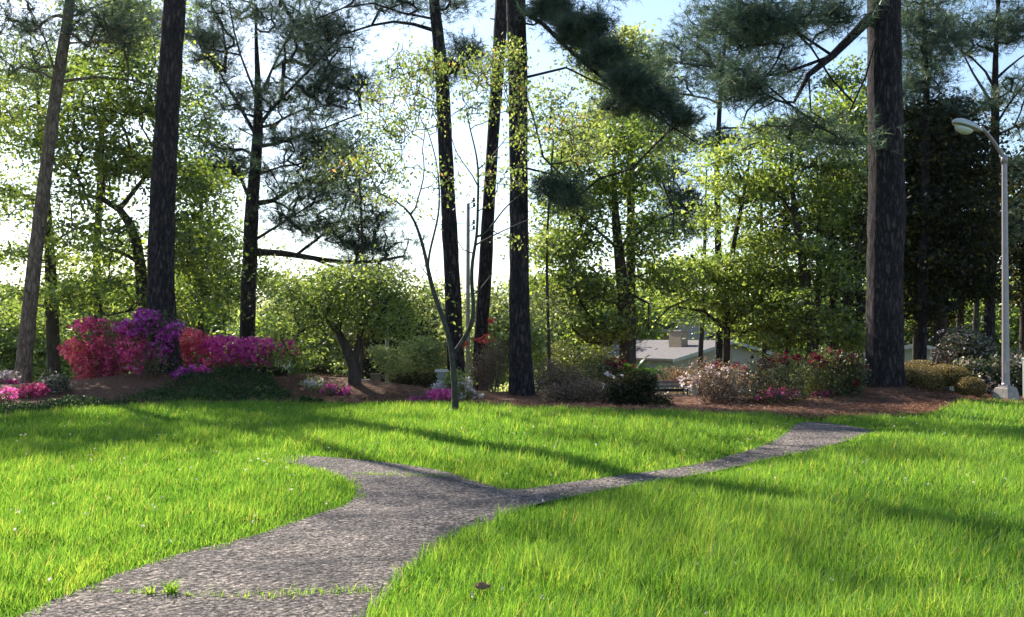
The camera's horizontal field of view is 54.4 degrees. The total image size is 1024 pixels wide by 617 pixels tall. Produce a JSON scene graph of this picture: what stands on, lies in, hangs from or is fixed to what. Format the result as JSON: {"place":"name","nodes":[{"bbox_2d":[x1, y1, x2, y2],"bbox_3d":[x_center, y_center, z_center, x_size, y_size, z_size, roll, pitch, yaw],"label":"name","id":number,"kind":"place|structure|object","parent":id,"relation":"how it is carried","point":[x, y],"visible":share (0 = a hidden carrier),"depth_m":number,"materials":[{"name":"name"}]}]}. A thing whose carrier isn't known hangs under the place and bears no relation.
{"place":"outdoors","nodes":[
{"label":"outdoors","id":0,"kind":"place"},
{"bbox_2d":[0,422,873,616],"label":"path","id":1,"kind":"structure","parent":0,"point":[351,538],"depth_m":7.05,"materials":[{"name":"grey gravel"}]},
{"bbox_2d":[158,577,184,593],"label":"weed plant","id":2,"kind":"object","parent":1,"relation":"on","point":[172,588],"visible":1,"depth_m":5.81,"materials":[{"name":"green plant"}]},
{"bbox_2d":[74,469,455,600],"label":"weeds","id":3,"kind":"object","parent":1,"relation":"on","point":[288,592],"visible":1,"depth_m":5.82,"materials":[{"name":"green plant"}]},
{"bbox_2d":[0,372,1023,616],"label":"ground","id":4,"kind":"structure","parent":0,"point":[355,492],"depth_m":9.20,"materials":[{"name":"green plant"}]},
{"bbox_2d":[0,0,36,129],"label":"leafy tree","id":5,"kind":"object","parent":4,"relation":"on","point":[4,104],"visible":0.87,"depth_m":27.81,"materials":[{"name":"green plant"}]},
{"bbox_2d":[0,290,130,380],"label":"distant tree","id":6,"kind":"object","parent":4,"relation":"on","point":[8,348],"visible":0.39,"depth_m":53.76,"materials":[{"name":"green plant"}]},
{"bbox_2d":[5,267,135,379],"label":"distant tree","id":7,"kind":"object","parent":4,"relation":"on","point":[73,322],"visible":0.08,"depth_m":60.66,"materials":[{"name":"green plant"}]},
{"bbox_2d":[0,18,196,376],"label":"leafy tree","id":8,"kind":"object","parent":4,"relation":"on","point":[52,259],"visible":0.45,"depth_m":32.83,"materials":[{"name":"green plant"}]},
{"bbox_2d":[85,0,162,376],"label":"pine tree","id":9,"kind":"object","parent":4,"relation":"on","point":[157,29],"visible":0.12,"depth_m":46.04,"materials":[{"name":"green plant"}]},
{"bbox_2d":[1,0,275,371],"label":"leafy tree","id":10,"kind":"object","parent":4,"relation":"on","point":[191,258],"visible":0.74,"depth_m":30.01,"materials":[{"name":"green plant"}]},
{"bbox_2d":[146,0,185,374],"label":"pine tree","id":11,"kind":"object","parent":4,"relation":"on","point":[160,258],"visible":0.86,"depth_m":25.48,"materials":[{"name":"brown plant"}]},
{"bbox_2d":[111,258,238,372],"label":"distant tree","id":12,"kind":"object","parent":4,"relation":"on","point":[206,327],"depth_m":68.63,"materials":[{"name":"green plant"}]},
{"bbox_2d":[134,57,308,366],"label":"leafy tree","id":13,"kind":"object","parent":4,"relation":"on","point":[263,277],"visible":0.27,"depth_m":40.79,"materials":[{"name":"green plant"}]},
{"bbox_2d":[177,274,269,366],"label":"distant tree","id":14,"kind":"object","parent":4,"relation":"on","point":[218,328],"visible":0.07,"depth_m":70.13,"materials":[{"name":"green plant"}]},
{"bbox_2d":[205,308,336,373],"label":"distant tree","id":15,"kind":"object","parent":4,"relation":"on","point":[259,325],"visible":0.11,"depth_m":57.07,"materials":[{"name":"green plant"}]},
{"bbox_2d":[221,291,365,377],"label":"distant tree","id":16,"kind":"object","parent":4,"relation":"on","point":[330,346],"visible":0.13,"depth_m":64.82,"materials":[{"name":"green plant"}]},
{"bbox_2d":[156,0,438,363],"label":"pine tree","id":17,"kind":"object","parent":4,"relation":"on","point":[209,41],"visible":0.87,"depth_m":36.40,"materials":[{"name":"green plant"}]},
{"bbox_2d":[194,52,427,378],"bbox_3d":[-7.114,-2.471,32.987,8.639,12.350,4.395,0,-2,0],"label":"leafy tree","id":18,"kind":"object","parent":4,"relation":"on","point":[346,184],"visible":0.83,"depth_m":33.06,"materials":[{"name":"green plant"}]},
{"bbox_2d":[265,274,380,373],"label":"distant tree","id":19,"kind":"object","parent":4,"relation":"on","point":[339,356],"visible":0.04,"depth_m":76.89,"materials":[{"name":"green plant"}]},
{"bbox_2d":[253,0,500,390],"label":"pine tree","id":20,"kind":"object","parent":4,"relation":"on","point":[336,29],"visible":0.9,"depth_m":29.01,"materials":[{"name":"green plant"}]},
{"bbox_2d":[316,286,446,383],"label":"distant tree","id":21,"kind":"object","parent":4,"relation":"on","point":[368,369],"visible":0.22,"depth_m":60.16,"materials":[{"name":"green plant"}]},
{"bbox_2d":[402,275,475,371],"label":"distant tree","id":22,"kind":"object","parent":4,"relation":"on","point":[437,287],"visible":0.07,"depth_m":79.31,"materials":[{"name":"green plant"}]},
{"bbox_2d":[466,197,475,390],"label":"utility pole","id":23,"kind":"object","parent":4,"relation":"on","point":[468,225],"visible":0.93,"depth_m":51.99,"materials":[{"name":"brown wood"}]},
{"bbox_2d":[328,29,619,409],"bbox_3d":[-0.747,-1.598,19.312,5.648,7.582,2.311,0,-2,0],"label":"young tree","id":24,"kind":"object","parent":4,"relation":"on","point":[453,351],"visible":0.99,"depth_m":19.29,"materials":[{"name":"green plant"}]},
{"bbox_2d":[473,581,490,589],"bbox_3d":[-0.168,1.553,5.579,0.105,0.043,0.052,0,-2,0],"label":"bark chunk","id":25,"kind":"object","parent":4,"relation":"on","point":[482,584],"visible":0.99,"depth_m":5.56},
{"bbox_2d":[423,277,574,390],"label":"distant tree","id":26,"kind":"object","parent":4,"relation":"on","point":[499,327],"visible":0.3,"depth_m":58.38,"materials":[{"name":"green plant"}]},
{"bbox_2d":[11,407,1006,613],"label":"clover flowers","id":27,"kind":"object","parent":4,"relation":"on","point":[458,460],"visible":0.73,"depth_m":10.31,"materials":[{"name":"white plant"}]},
{"bbox_2d":[0,266,1018,383],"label":"distant woods","id":28,"kind":"object","parent":4,"relation":"on","point":[12,286],"depth_m":107.22,"materials":[{"name":"green plant"}]},
{"bbox_2d":[0,371,1023,420],"bbox_3d":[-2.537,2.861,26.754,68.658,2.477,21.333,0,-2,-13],"label":"planting bed","id":29,"kind":"object","parent":4,"relation":"on","point":[101,387],"visible":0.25,"depth_m":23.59,"materials":[{"name":"brown soil"}]},
{"bbox_2d":[0,385,19,405],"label":"azalea shrub","id":30,"kind":"object","parent":29,"relation":"on","point":[16,395],"visible":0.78,"depth_m":20.48,"materials":[{"name":"pink plant"}]},
{"bbox_2d":[0,363,23,383],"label":"azalea shrub","id":31,"kind":"object","parent":29,"relation":"on","point":[7,378],"visible":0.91,"depth_m":24.36,"materials":[{"name":"white plant"}]},
{"bbox_2d":[0,376,51,398],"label":"azalea shrub","id":32,"kind":"object","parent":29,"relation":"on","point":[26,390],"visible":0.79,"depth_m":22.27,"materials":[{"name":"pink plant"}]},
{"bbox_2d":[37,367,78,393],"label":"shrub","id":33,"kind":"object","parent":29,"relation":"on","point":[57,382],"visible":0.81,"depth_m":23.03,"materials":[{"name":"green plant"}]},
{"bbox_2d":[0,0,187,382],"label":"pine tree","id":34,"kind":"object","parent":29,"relation":"on","point":[65,31],"visible":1,"depth_m":27.47,"materials":[{"name":"beige plant"}]},
{"bbox_2d":[57,309,147,379],"bbox_3d":[-10.666,1.086,26.387,2.700,2.191,1.822,0,-2,0],"label":"azalea shrub","id":35,"kind":"object","parent":29,"relation":"on","point":[91,359],"visible":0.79,"depth_m":25.97,"materials":[{"name":"pink plant"}]},
{"bbox_2d":[101,303,185,379],"bbox_3d":[-9.181,0.845,24.817,2.157,1.983,1.024,0,-2,15],"label":"azalea shrub","id":36,"kind":"object","parent":29,"relation":"on","point":[133,335],"visible":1,"depth_m":24.73,"materials":[{"name":"purple plant"}]},
{"bbox_2d":[0,360,326,414],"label":"ground cover","id":37,"kind":"object","parent":29,"relation":"on","point":[261,390],"visible":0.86,"depth_m":22.86,"materials":[{"name":"green plant"}]},
{"bbox_2d":[169,359,210,377],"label":"azalea shrub","id":38,"kind":"object","parent":29,"relation":"on","point":[179,370],"visible":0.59,"depth_m":24.80,"materials":[{"name":"purple plant"}]},
{"bbox_2d":[179,325,227,367],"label":"azalea shrub","id":39,"kind":"object","parent":29,"relation":"on","point":[192,343],"visible":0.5,"depth_m":26.57,"materials":[{"name":"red plant"}]},
{"bbox_2d":[203,334,297,372],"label":"azalea shrub","id":40,"kind":"object","parent":29,"relation":"on","point":[241,350],"visible":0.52,"depth_m":25.90,"materials":[{"name":"purple plant"}]},
{"bbox_2d":[262,358,291,376],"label":"shrub","id":41,"kind":"object","parent":29,"relation":"on","point":[275,372],"visible":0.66,"depth_m":25.34,"materials":[{"name":"green plant"}]},
{"bbox_2d":[293,370,339,391],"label":"azalea shrub","id":42,"kind":"object","parent":29,"relation":"on","point":[312,382],"visible":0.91,"depth_m":24.42,"materials":[{"name":"white plant"}]},
{"bbox_2d":[300,361,347,377],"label":"shrub","id":43,"kind":"object","parent":29,"relation":"on","point":[322,371],"visible":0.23,"depth_m":28.65,"materials":[{"name":"green plant"}]},
{"bbox_2d":[315,371,350,395],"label":"azalea shrub","id":44,"kind":"object","parent":29,"relation":"on","point":[333,388],"visible":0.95,"depth_m":23.84,"materials":[{"name":"pink plant"}]},
{"bbox_2d":[234,244,483,384],"bbox_3d":[-4.079,0.379,25.065,5.312,3.993,5.617,1,-2,-34],"label":"leafy tree","id":45,"kind":"object","parent":29,"relation":"on","point":[372,286],"visible":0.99,"depth_m":24.48,"materials":[{"name":"green plant"}]},
{"bbox_2d":[365,333,448,384],"bbox_3d":[-3.017,1.783,28.923,2.528,2.191,2.772,0,-2,0],"label":"shrub","id":46,"kind":"object","parent":29,"relation":"on","point":[389,357],"visible":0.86,"depth_m":28.46,"materials":[{"name":"green plant"}]},
{"bbox_2d":[393,361,446,388],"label":"shrub","id":47,"kind":"object","parent":29,"relation":"on","point":[425,380],"visible":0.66,"depth_m":26.47,"materials":[{"name":"green plant"}]},
{"bbox_2d":[406,383,451,401],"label":"azalea shrub","id":48,"kind":"object","parent":29,"relation":"on","point":[441,394],"visible":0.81,"depth_m":22.36,"materials":[{"name":"purple plant"}]},
{"bbox_2d":[435,369,447,387],"bbox_3d":[-1.872,1.951,26.455,0.340,0.653,0.360,0,-2,0],"label":"utility box","id":49,"kind":"object","parent":29,"relation":"on","point":[441,373],"visible":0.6,"depth_m":26.30,"materials":[{"name":"grey metal"}]},
{"bbox_2d":[431,368,484,400],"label":"azalea shrub","id":50,"kind":"object","parent":29,"relation":"on","point":[464,384],"visible":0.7,"depth_m":23.21,"materials":[{"name":"white plant"}]},
{"bbox_2d":[459,317,508,391],"bbox_3d":[-0.669,1.215,25.464,1.471,1.999,1.464,-1,-2,41],"label":"shrub","id":51,"kind":"object","parent":29,"relation":"on","point":[491,367],"visible":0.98,"depth_m":25.27,"materials":[{"name":"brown plant"}]},
{"bbox_2d":[473,0,506,389],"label":"pine tree","id":52,"kind":"object","parent":29,"relation":"on","point":[486,252],"visible":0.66,"depth_m":30.45,"materials":[{"name":"brown plant"}]},
{"bbox_2d":[533,355,596,391],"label":"shrub","id":53,"kind":"object","parent":29,"relation":"on","point":[555,372],"visible":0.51,"depth_m":25.10,"materials":[{"name":"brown plant"}]},
{"bbox_2d":[537,374,610,402],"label":"shrub","id":54,"kind":"object","parent":29,"relation":"on","point":[576,391],"visible":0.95,"depth_m":22.38,"materials":[{"name":"green plant"}]},
{"bbox_2d":[570,351,635,393],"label":"shrub","id":55,"kind":"object","parent":29,"relation":"on","point":[610,364],"visible":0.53,"depth_m":25.77,"materials":[{"name":"green plant"}]},
{"bbox_2d":[613,355,654,376],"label":"broadleaf plant","id":56,"kind":"object","parent":29,"relation":"on","point":[627,365],"visible":0.36,"depth_m":25.59,"materials":[{"name":"green plant"}]},
{"bbox_2d":[625,363,675,394],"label":"shrub","id":57,"kind":"object","parent":29,"relation":"on","point":[655,371],"visible":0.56,"depth_m":25.25,"materials":[{"name":"green plant"}]},
{"bbox_2d":[646,381,687,394],"bbox_3d":[4.617,2.698,30.982,1.604,0.961,0.656,0,-2,-7],"label":"park bench","id":58,"kind":"object","parent":29,"relation":"on","point":[671,386],"visible":0.22,"depth_m":31.23,"materials":[{"name":"black metal"}]},
{"bbox_2d":[654,363,717,393],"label":"shrub","id":59,"kind":"object","parent":29,"relation":"on","point":[676,373],"visible":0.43,"depth_m":33.27,"materials":[{"name":"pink plant"}]},
{"bbox_2d":[677,355,770,402],"bbox_3d":[4.644,1.662,21.962,2.058,1.264,1.613,0,-2,0],"label":"azalea shrub","id":60,"kind":"object","parent":29,"relation":"on","point":[718,390],"visible":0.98,"depth_m":21.75,"materials":[{"name":"white plant"}]},
{"bbox_2d":[655,0,906,387],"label":"pine tree","id":61,"kind":"object","parent":29,"relation":"on","point":[880,21],"visible":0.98,"depth_m":23.01,"materials":[{"name":"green plant"}]},
{"bbox_2d":[740,345,822,403],"bbox_3d":[5.917,1.464,21.982,1.795,1.325,1.545,0,-2,0],"label":"azalea shrub","id":62,"kind":"object","parent":29,"relation":"on","point":[778,394],"visible":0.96,"depth_m":21.77,"materials":[{"name":"green plant"}]},
{"bbox_2d":[791,345,873,398],"bbox_3d":[7.203,1.448,22.542,1.863,1.264,1.517,0,-2,0],"label":"azalea shrub","id":63,"kind":"object","parent":29,"relation":"on","point":[844,365],"visible":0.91,"depth_m":22.36,"materials":[{"name":"green plant"}]},
{"bbox_2d":[904,359,936,366],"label":"clipped shrub","id":64,"kind":"object","parent":29,"relation":"on","point":[918,361],"visible":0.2,"depth_m":24.97,"materials":[{"name":"yellow plant"}]},
{"bbox_2d":[905,363,971,390],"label":"clipped shrub","id":65,"kind":"object","parent":29,"relation":"on","point":[923,376],"visible":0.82,"depth_m":23.08,"materials":[{"name":"green plant"}]},
{"bbox_2d":[929,325,999,389],"bbox_3d":[12.179,1.467,26.893,1.799,2.021,1.946,0,-2,0],"label":"camellia shrub","id":66,"kind":"object","parent":29,"relation":"on","point":[952,347],"visible":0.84,"depth_m":26.46,"materials":[{"name":"green plant"}]},
{"bbox_2d":[953,376,996,395],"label":"clipped shrub","id":67,"kind":"object","parent":29,"relation":"on","point":[968,386],"visible":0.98,"depth_m":22.64,"materials":[{"name":"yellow plant"}]},
{"bbox_2d":[952,118,1020,400],"bbox_3d":[10.698,-1.070,22.461,1.565,6.426,0.513,1,-2,-20],"label":"street lamp","id":68,"kind":"object","parent":29,"relation":"on","point":[1006,390],"visible":0.99,"depth_m":22.55,"materials":[{"name":"metal"}]},
{"bbox_2d":[492,265,615,378],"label":"distant tree","id":69,"kind":"object","parent":4,"relation":"on","point":[536,357],"visible":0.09,"depth_m":64.33,"materials":[{"name":"green plant"}]},
{"bbox_2d":[506,63,631,379],"bbox_3d":[1.645,-1.896,28.027,3.688,9.233,3.993,0,-2,0],"label":"leafy tree","id":70,"kind":"object","parent":4,"relation":"on","point":[548,303],"visible":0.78,"depth_m":27.97,"materials":[{"name":"green plant"}]},
{"bbox_2d":[543,338,614,388],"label":"shrub","id":71,"kind":"object","parent":4,"relation":"on","point":[584,357],"visible":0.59,"depth_m":32.55,"materials":[{"name":"green plant"}]},
{"bbox_2d":[496,109,725,382],"bbox_3d":[2.863,-1.513,30.882,7.157,9.651,6.907,0,-2,0],"label":"leafy tree","id":72,"kind":"object","parent":4,"relation":"on","point":[591,284],"visible":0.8,"depth_m":30.37,"materials":[{"name":"green plant"}]},
{"bbox_2d":[506,0,721,395],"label":"pine tree","id":73,"kind":"object","parent":4,"relation":"on","point":[631,85],"visible":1,"depth_m":23.54,"materials":[{"name":"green plant"}]},
{"bbox_2d":[563,273,678,369],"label":"distant tree","id":74,"kind":"object","parent":4,"relation":"on","point":[656,334],"visible":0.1,"depth_m":68.55,"materials":[{"name":"green plant"}]},
{"bbox_2d":[537,21,715,364],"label":"leafy tree","id":75,"kind":"object","parent":4,"relation":"on","point":[635,33],"visible":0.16,"depth_m":49.68,"materials":[{"name":"green plant"}]},
{"bbox_2d":[594,365,673,405],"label":"shrub","id":76,"kind":"object","parent":4,"relation":"on","point":[638,387],"visible":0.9,"depth_m":21.27,"materials":[{"name":"green plant"}]},
{"bbox_2d":[642,323,677,339],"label":"tree","id":77,"kind":"object","parent":4,"relation":"on","point":[667,336],"visible":0.15,"depth_m":71.80,"materials":[{"name":"green plant"}]},
{"bbox_2d":[636,246,706,322],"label":"distant tree","id":78,"kind":"object","parent":4,"relation":"on","point":[665,290],"visible":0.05,"depth_m":82.98,"materials":[{"name":"green plant"}]},
{"bbox_2d":[564,330,790,394],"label":"house","id":79,"kind":"structure","parent":4,"relation":"on","point":[676,349],"depth_m":57.40,"materials":[{"name":"beige"}]},
{"bbox_2d":[651,170,735,394],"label":"slim tree","id":80,"kind":"object","parent":4,"relation":"on","point":[701,335],"visible":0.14,"depth_m":49.86,"materials":[{"name":"green plant"}]},
{"bbox_2d":[668,310,732,339],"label":"house","id":81,"kind":"structure","parent":4,"relation":"on","point":[695,336],"depth_m":76.24,"materials":[{"name":"grey"}]},
{"bbox_2d":[632,0,826,384],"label":"pine tree","id":82,"kind":"object","parent":4,"relation":"on","point":[679,195],"visible":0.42,"depth_m":43.88,"materials":[{"name":"green plant"}]},
{"bbox_2d":[630,114,832,392],"bbox_3d":[7.608,-1.428,35.197,7.320,10.901,6.357,0,-2,0],"label":"leafy tree","id":83,"kind":"object","parent":4,"relation":"on","point":[731,269],"visible":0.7,"depth_m":34.50,"materials":[{"name":"green plant"}]},
{"bbox_2d":[717,161,795,387],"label":"slim tree","id":84,"kind":"object","parent":4,"relation":"on","point":[763,351],"visible":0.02,"depth_m":37.94,"materials":[{"name":"green plant"}]},
{"bbox_2d":[678,248,839,372],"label":"distant tree","id":85,"kind":"object","parent":4,"relation":"on","point":[792,351],"visible":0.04,"depth_m":62.55,"materials":[{"name":"green plant"}]},
{"bbox_2d":[738,198,833,377],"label":"slim tree","id":86,"kind":"object","parent":4,"relation":"on","point":[784,218],"visible":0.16,"depth_m":35.77,"materials":[{"name":"green plant"}]},
{"bbox_2d":[717,73,905,385],"bbox_3d":[10.006,-2.084,33.203,6.696,11.548,6.164,0,-2,0],"label":"leafy tree","id":87,"kind":"object","parent":4,"relation":"on","point":[814,326],"visible":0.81,"depth_m":32.59,"materials":[{"name":"green plant"}]},
{"bbox_2d":[787,171,867,380],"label":"slim tree","id":88,"kind":"object","parent":4,"relation":"on","point":[831,301],"visible":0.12,"depth_m":35.81,"materials":[{"name":"green plant"}]},
{"bbox_2d":[795,151,906,381],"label":"slim tree","id":89,"kind":"object","parent":4,"relation":"on","point":[846,351],"visible":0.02,"depth_m":39.84,"materials":[{"name":"green plant"}]},
{"bbox_2d":[785,173,932,384],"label":"slim tree","id":90,"kind":"object","parent":4,"relation":"on","point":[860,300],"visible":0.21,"depth_m":33.83,"materials":[{"name":"green plant"}]},
{"bbox_2d":[793,53,956,293],"bbox_3d":[14.356,-2.731,39.188,7.132,14.855,6.765,0,-2,0],"label":"evergreen tree","id":91,"kind":"object","parent":4,"relation":"on","point":[840,82],"visible":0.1,"depth_m":38.64,"materials":[{"name":"green plant"}]},
{"bbox_2d":[855,344,953,391],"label":"house","id":92,"kind":"structure","parent":4,"relation":"on","point":[908,352],"depth_m":55.77,"materials":[{"name":"beige"}]},
{"bbox_2d":[827,278,999,359],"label":"distant tree","id":93,"kind":"object","parent":4,"relation":"on","point":[907,341],"visible":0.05,"depth_m":58.09,"materials":[{"name":"green plant"}]},
{"bbox_2d":[904,231,954,360],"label":"slim tree","id":94,"kind":"object","parent":4,"relation":"on","point":[914,347],"visible":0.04,"depth_m":41.87,"materials":[{"name":"brown plant"}]},
{"bbox_2d":[864,0,1009,359],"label":"pine tree","id":95,"kind":"object","parent":4,"relation":"on","point":[925,58],"visible":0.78,"depth_m":35.77,"materials":[{"name":"green plant"}]},
{"bbox_2d":[903,222,977,363],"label":"slim tree","id":96,"kind":"object","parent":4,"relation":"on","point":[934,332],"visible":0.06,"depth_m":39.92,"materials":[{"name":"green plant"}]},
{"bbox_2d":[863,87,1023,390],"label":"evergreen tree","id":97,"kind":"object","parent":4,"relation":"on","point":[962,243],"visible":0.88,"depth_m":35.85,"materials":[{"name":"green plant"}]},
{"bbox_2d":[909,265,1019,355],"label":"distant tree","id":98,"kind":"object","parent":4,"relation":"on","point":[1014,320],"visible":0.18,"depth_m":56.05,"materials":[{"name":"green plant"}]},
{"bbox_2d":[912,0,1023,392],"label":"pine tree","id":99,"kind":"object","parent":4,"relation":"on","point":[1011,29],"visible":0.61,"depth_m":37.88,"materials":[{"name":"green plant"}]},
{"bbox_2d":[956,165,997,333],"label":"slim tree","id":100,"kind":"object","parent":4,"relation":"on","point":[958,322],"depth_m":45.87,"materials":[{"name":"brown plant"}]},
{"bbox_2d":[950,184,1017,330],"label":"slim tree","id":101,"kind":"object","parent":4,"relation":"on","point":[975,325],"visible":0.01,"depth_m":49.89,"materials":[{"name":"brown plant"}]},
{"bbox_2d":[949,347,1023,395],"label":"shrub","id":102,"kind":"object","parent":4,"relation":"on","point":[989,372],"visible":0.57,"depth_m":24.83,"materials":[{"name":"green plant"}]},
{"bbox_2d":[976,142,1023,356],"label":"evergreen tree","id":103,"kind":"object","parent":4,"relation":"on","point":[1016,258],"visible":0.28,"depth_m":39.75,"materials":[{"name":"green plant"}]},
{"bbox_2d":[0,0,1023,310],"label":"sky","id":104,"kind":"structure","parent":0,"point":[652,9],"materials":[{"name":"white"}]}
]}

